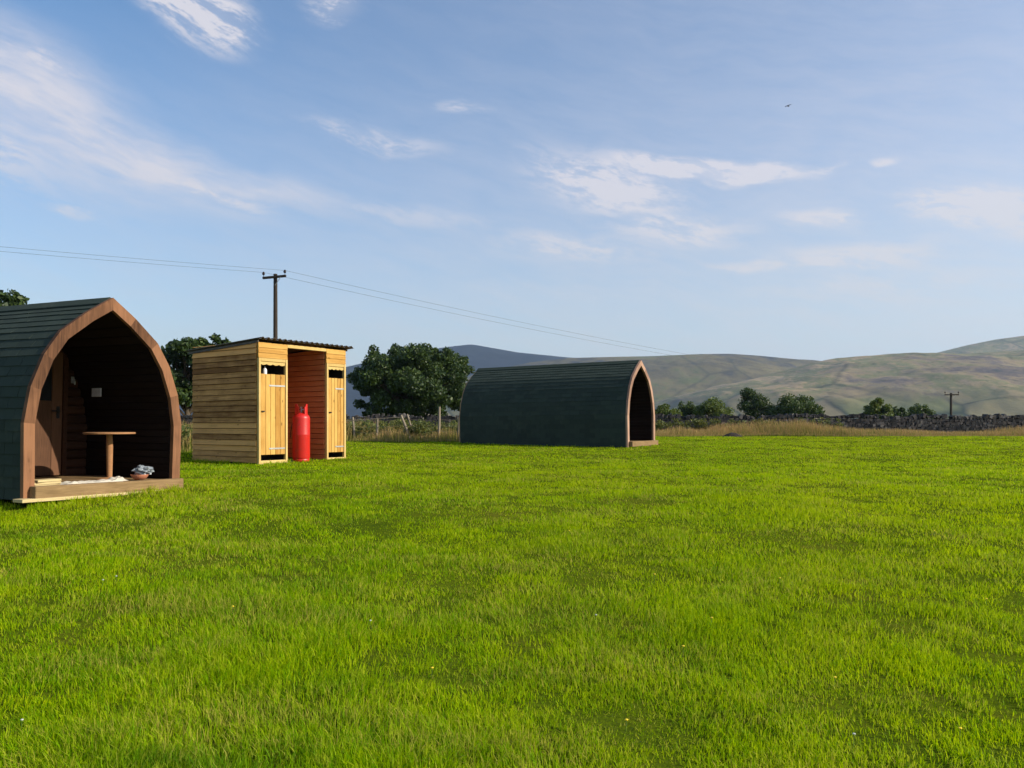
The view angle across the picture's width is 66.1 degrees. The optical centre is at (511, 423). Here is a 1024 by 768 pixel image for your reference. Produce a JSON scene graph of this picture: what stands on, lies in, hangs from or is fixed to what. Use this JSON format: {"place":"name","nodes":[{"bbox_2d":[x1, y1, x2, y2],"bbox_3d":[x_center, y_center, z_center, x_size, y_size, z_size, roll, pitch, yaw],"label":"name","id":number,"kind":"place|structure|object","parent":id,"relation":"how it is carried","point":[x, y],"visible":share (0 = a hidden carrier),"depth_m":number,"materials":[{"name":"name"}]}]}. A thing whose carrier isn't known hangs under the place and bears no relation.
{"place":"outdoors","nodes":[
{"label":"outdoors","id":0,"kind":"place"},
{"bbox_2d":[179,345,569,418],"bbox_3d":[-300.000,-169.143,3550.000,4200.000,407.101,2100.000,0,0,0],"label":"mountain","id":1,"kind":"structure","parent":0,"point":[482,356],"depth_m":3425.38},
{"bbox_2d":[0,436,1023,767],"bbox_3d":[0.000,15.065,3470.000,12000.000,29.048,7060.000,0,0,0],"label":"field","id":2,"kind":"structure","parent":0,"point":[616,722],"depth_m":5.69,"materials":[{"name":"plant"}]},
{"bbox_2d":[0,289,29,306],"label":"broadleaf tree","id":3,"kind":"object","parent":2,"relation":"on","point":[14,298],"visible":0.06,"depth_m":30.05,"materials":[{"name":"green plant"}]},
{"bbox_2d":[0,297,182,502],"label":"camping pod","id":4,"kind":"object","parent":2,"relation":"on","point":[71,371],"visible":0.95,"depth_m":11.40,"materials":[{"name":"brown wood"}]},
{"bbox_2d":[35,352,62,475],"bbox_3d":[-6.911,-0.158,11.477,0.105,1.845,0.760,1,-1,25],"label":"door","id":5,"kind":"structure","parent":4,"relation":"in","point":[48,423],"depth_m":11.67,"materials":[{"name":"brown wood"}]},
{"bbox_2d":[60,476,127,484],"bbox_3d":[-5.588,0.749,10.484,0.375,0.068,0.981,0,0,25],"label":"crumpled sheet","id":6,"kind":"object","parent":4,"relation":"on","point":[115,479],"visible":0.91,"depth_m":10.48,"materials":[{"name":"white fabric"}]},
{"bbox_2d":[83,432,135,479],"bbox_3d":[-5.691,0.454,11.128,0.670,0.670,0.670,0,0,25],"label":"round table","id":7,"kind":"object","parent":4,"relation":"on","point":[109,452],"visible":0.85,"depth_m":11.09,"materials":[{"name":"brown wood"}]},
{"bbox_2d":[130,474,148,479],"bbox_3d":[-5.247,0.749,11.086,0.236,0.075,0.236,0,0,0],"label":"bowl","id":8,"kind":"object","parent":4,"relation":"on","point":[138,477],"visible":0.98,"depth_m":11.01,"materials":[{"name":"ceramic"}]},
{"bbox_2d":[132,465,153,474],"bbox_3d":[-5.222,0.655,11.141,0.310,0.158,0.209,0,0,0],"label":"plastic bag","id":9,"kind":"object","parent":8,"relation":"in","point":[142,470],"visible":0.94,"depth_m":11.08,"materials":[{"name":"white plastic"}]},
{"bbox_2d":[170,368,190,404],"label":"broadleaf tree","id":10,"kind":"object","parent":2,"relation":"on","point":[182,395],"visible":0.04,"depth_m":44.32,"materials":[{"name":"green plant"}]},
{"bbox_2d":[161,336,202,414],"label":"broadleaf tree","id":11,"kind":"object","parent":2,"relation":"on","point":[174,353],"visible":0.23,"depth_m":45.20,"materials":[{"name":"green plant"}]},
{"bbox_2d":[195,333,230,345],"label":"broadleaf tree","id":12,"kind":"object","parent":2,"relation":"on","point":[216,338],"visible":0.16,"depth_m":47.73,"materials":[{"name":"green plant"}]},
{"bbox_2d":[185,337,353,464],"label":"toilet shed","id":13,"kind":"structure","parent":2,"relation":"on","point":[243,409],"depth_m":17.84,"materials":[{"name":"brown wood"}]},
{"bbox_2d":[261,374,284,454],"bbox_3d":[-5.244,-0.207,17.300,0.064,1.764,0.636,0,0,36],"label":"door","id":14,"kind":"structure","parent":13,"relation":"in","point":[272,385],"depth_m":17.29,"materials":[{"name":"yellow wood"}]},
{"bbox_2d":[290,404,309,461],"bbox_3d":[-4.883,0.206,17.984,0.525,1.310,0.390,0,0,3],"label":"gas cylinder","id":15,"kind":"object","parent":13,"relation":"in","point":[300,427],"visible":0.99,"depth_m":17.82,"materials":[{"name":"red metal"}]},
{"bbox_2d":[329,378,343,451],"bbox_3d":[-4.190,-0.207,18.779,0.064,1.764,0.466,0,0,36],"label":"door","id":16,"kind":"structure","parent":13,"relation":"in","point":[336,388],"depth_m":18.77,"materials":[{"name":"yellow wood"}]},
{"bbox_2d":[262,270,285,338],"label":"power pole","id":17,"kind":"object","parent":2,"relation":"on","point":[275,312],"visible":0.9,"depth_m":40.91,"materials":[{"name":"wood"}]},
{"bbox_2d":[1,251,252,271],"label":"power line","id":18,"kind":"object","parent":17,"relation":"attached to","point":[121,261],"visible":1,"depth_m":37.13,"materials":[{"name":"black metal"}]},
{"bbox_2d":[8,247,274,269],"bbox_3d":[-40.040,-8.023,21.201,68.786,1.168,0.012,0,0,-35],"label":"power line","id":19,"kind":"object","parent":17,"relation":"attached to","point":[136,258],"visible":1,"depth_m":36.76,"materials":[{"name":"black metal"}]},
{"bbox_2d":[264,272,940,391],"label":"power line","id":20,"kind":"object","parent":17,"relation":"attached to","point":[574,337],"visible":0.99,"depth_m":52.10,"materials":[{"name":"black metal"}]},
{"bbox_2d":[289,271,954,391],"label":"power line","id":21,"kind":"object","parent":17,"relation":"attached to","point":[587,335],"visible":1,"depth_m":51.52,"materials":[{"name":"black metal"}]},
{"bbox_2d":[346,407,458,439],"bbox_3d":[-3.695,0.046,29.192,5.132,1.350,0.504,0,0,3],"label":"wire fence","id":22,"kind":"object","parent":2,"relation":"on","point":[404,423],"visible":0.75,"depth_m":29.09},
{"bbox_2d":[346,343,475,418],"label":"sycamore tree","id":23,"kind":"object","parent":2,"relation":"on","point":[419,379],"visible":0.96,"depth_m":59.35,"materials":[{"name":"green plant"}]},
{"bbox_2d":[181,417,844,447],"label":"weeds","id":24,"kind":"object","parent":2,"relation":"on","point":[421,426],"visible":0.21,"depth_m":31.24,"materials":[{"name":"plant"}]},
{"bbox_2d":[459,360,657,446],"bbox_3d":[1.438,-0.606,25.433,6.050,2.642,2.350,-1,0,30],"label":"camping pod","id":25,"kind":"object","parent":2,"relation":"on","point":[602,404],"visible":0.99,"depth_m":24.61,"materials":[{"name":"green wood"}]},
{"bbox_2d":[180,413,1023,432],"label":"dry stone wall","id":26,"kind":"structure","parent":2,"relation":"on","point":[952,423],"depth_m":38.69,"materials":[{"name":"grey stone"}]},
{"bbox_2d":[655,403,681,418],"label":"hedge tree","id":27,"kind":"object","parent":2,"relation":"on","point":[664,408],"visible":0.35,"depth_m":69.49,"materials":[{"name":"green plant"}]},
{"bbox_2d":[677,401,702,416],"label":"hedge tree","id":28,"kind":"object","parent":2,"relation":"on","point":[687,408],"visible":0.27,"depth_m":73.64,"materials":[{"name":"green plant"}]},
{"bbox_2d":[692,396,734,418],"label":"hedge tree","id":29,"kind":"object","parent":2,"relation":"on","point":[711,407],"visible":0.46,"depth_m":71.40,"materials":[{"name":"green plant"}]},
{"bbox_2d":[723,432,742,436],"bbox_3d":[9.545,0.459,34.000,0.840,0.182,0.640,0,0,0],"label":"molehill","id":30,"kind":"object","parent":2,"relation":"on","point":[731,434],"visible":0.98,"depth_m":33.82,"materials":[{"name":"soil"}]},
{"bbox_2d":[736,387,773,418],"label":"hedge tree","id":31,"kind":"object","parent":2,"relation":"on","point":[755,405],"visible":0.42,"depth_m":75.44,"materials":[{"name":"green plant"}]},
{"bbox_2d":[764,393,825,418],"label":"hedge tree","id":32,"kind":"object","parent":2,"relation":"on","point":[788,404],"visible":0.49,"depth_m":73.16,"materials":[{"name":"green plant"}]},
{"bbox_2d":[862,397,893,418],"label":"hedge tree","id":33,"kind":"object","parent":2,"relation":"on","point":[874,407],"visible":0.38,"depth_m":67.58,"materials":[{"name":"green plant"}]},
{"bbox_2d":[892,406,909,416],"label":"hedge tree","id":34,"kind":"object","parent":2,"relation":"on","point":[901,411],"visible":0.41,"depth_m":79.53,"materials":[{"name":"green plant"}]},
{"bbox_2d":[907,403,935,418],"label":"hedge tree","id":35,"kind":"object","parent":2,"relation":"on","point":[917,409],"visible":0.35,"depth_m":81.44,"materials":[{"name":"green plant"}]},
{"bbox_2d":[944,392,958,414],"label":"power pole","id":36,"kind":"object","parent":2,"relation":"on","point":[950,394],"visible":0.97,"depth_m":79.89,"materials":[{"name":"wood"}]},
{"bbox_2d":[0,0,1023,366],"label":"sky","id":37,"kind":"structure","parent":0,"point":[641,173],"materials":[{"name":"blue"}]},
{"bbox_2d":[181,417,1023,452],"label":"tall grass","id":38,"kind":"structure","parent":0,"point":[802,428],"depth_m":35.30,"materials":[{"name":"beige plant"}]},
{"bbox_2d":[425,354,818,418],"bbox_3d":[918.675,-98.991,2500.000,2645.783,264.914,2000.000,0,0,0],"label":"hills","id":39,"kind":"structure","parent":0,"point":[670,376],"depth_m":2189.77,"materials":[{"name":"green plant"}]},
{"bbox_2d":[654,350,1023,418],"bbox_3d":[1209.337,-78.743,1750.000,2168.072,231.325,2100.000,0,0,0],"label":"hills","id":40,"kind":"structure","parent":0,"point":[989,383],"depth_m":1322.47,"materials":[{"name":"green plant"}]},
{"bbox_2d":[938,336,1023,353],"bbox_3d":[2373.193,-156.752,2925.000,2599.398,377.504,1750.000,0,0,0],"label":"mountain","id":41,"kind":"structure","parent":0,"point":[1008,344],"depth_m":2813.52,"materials":[{"name":"green plant"}]},
{"bbox_3d":[-5.857,0.770,9.826,0.180,0.028,0.340,0,0,22],"label":"timber offcut","id":42,"kind":"object","parent":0,"visible":0},
{"bbox_2d":[35,481,60,484],"bbox_3d":[-5.853,0.739,9.835,0.180,0.028,0.340,0,0,30],"label":"timber offcut","id":43,"kind":"object","parent":42,"relation":"on","point":[52,482],"visible":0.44,"depth_m":9.80,"materials":[{"name":"beige wood"}]},
{"bbox_2d":[35,478,60,482],"bbox_3d":[-5.848,0.708,9.844,0.180,0.028,0.340,0,0,18],"label":"timber offcut","id":44,"kind":"object","parent":43,"relation":"on","point":[46,480],"visible":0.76,"depth_m":9.81,"materials":[{"name":"beige wood"}]}
]}

